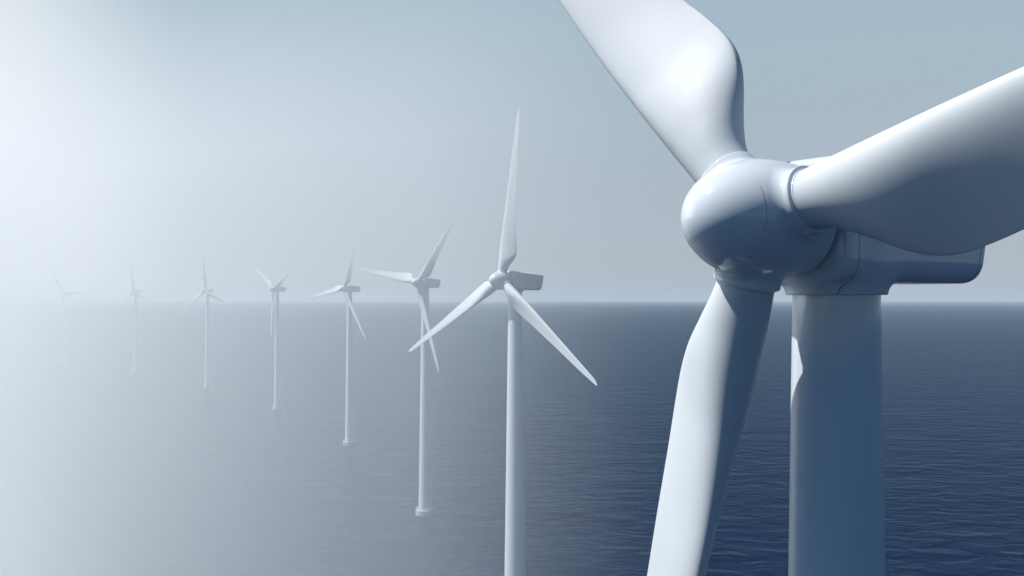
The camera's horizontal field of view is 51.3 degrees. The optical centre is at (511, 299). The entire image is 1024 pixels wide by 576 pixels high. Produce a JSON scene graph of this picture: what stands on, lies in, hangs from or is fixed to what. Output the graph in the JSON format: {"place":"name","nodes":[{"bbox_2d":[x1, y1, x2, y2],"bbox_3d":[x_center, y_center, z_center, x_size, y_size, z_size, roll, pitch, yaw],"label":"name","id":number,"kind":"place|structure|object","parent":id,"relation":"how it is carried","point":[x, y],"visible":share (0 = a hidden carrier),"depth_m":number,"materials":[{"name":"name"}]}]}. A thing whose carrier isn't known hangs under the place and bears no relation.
{"place":"outdoors","nodes":[
{"label":"outdoors","id":0,"kind":"place"},
{"bbox_2d":[0,301,1023,575],"bbox_3d":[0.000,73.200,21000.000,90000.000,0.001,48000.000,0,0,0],"label":"sea","id":1,"kind":"structure","parent":0,"point":[162,463],"depth_m":550.77,"materials":[{"name":"liquid"}]},
{"bbox_2d":[49,269,85,363],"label":"wind turbine","id":2,"kind":"object","parent":1,"relation":"in","point":[63,293],"visible":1,"depth_m":1218.35,"materials":[{"name":"white paint"}]},
{"bbox_2d":[115,264,152,372],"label":"wind turbine","id":3,"kind":"object","parent":1,"relation":"in","point":[135,343],"visible":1,"depth_m":1067.43,"materials":[{"name":"white paint"}]},
{"bbox_2d":[181,253,231,387],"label":"wind turbine","id":4,"kind":"object","parent":1,"relation":"in","point":[208,292],"visible":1,"depth_m":885.39,"materials":[{"name":"white paint"}]},
{"bbox_2d":[253,265,295,409],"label":"wind turbine","id":5,"kind":"object","parent":1,"relation":"in","point":[276,288],"visible":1,"depth_m":709.47,"materials":[{"name":"white paint"}]},
{"bbox_2d":[310,230,365,445],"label":"wind turbine","id":6,"kind":"object","parent":1,"relation":"in","point":[348,291],"visible":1,"depth_m":535.36,"materials":[{"name":"white paint"}]},
{"bbox_2d":[360,207,460,516],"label":"wind turbine","id":7,"kind":"object","parent":1,"relation":"in","point":[422,283],"visible":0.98,"depth_m":361.32,"materials":[{"name":"white paint"}]},
{"bbox_2d":[409,110,596,575],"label":"wind turbine","id":8,"kind":"object","parent":1,"relation":"in","point":[513,285],"visible":1,"depth_m":196.43,"materials":[{"name":"white paint"}]},
{"bbox_2d":[559,0,1023,575],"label":"wind turbine","id":9,"kind":"object","parent":1,"relation":"in","point":[837,246],"visible":1,"depth_m":30.49,"materials":[{"name":"white paint"}]},
{"bbox_2d":[0,0,1023,300],"label":"sky","id":10,"kind":"structure","parent":0,"point":[152,136],"materials":[{"name":"blue"}]}
]}

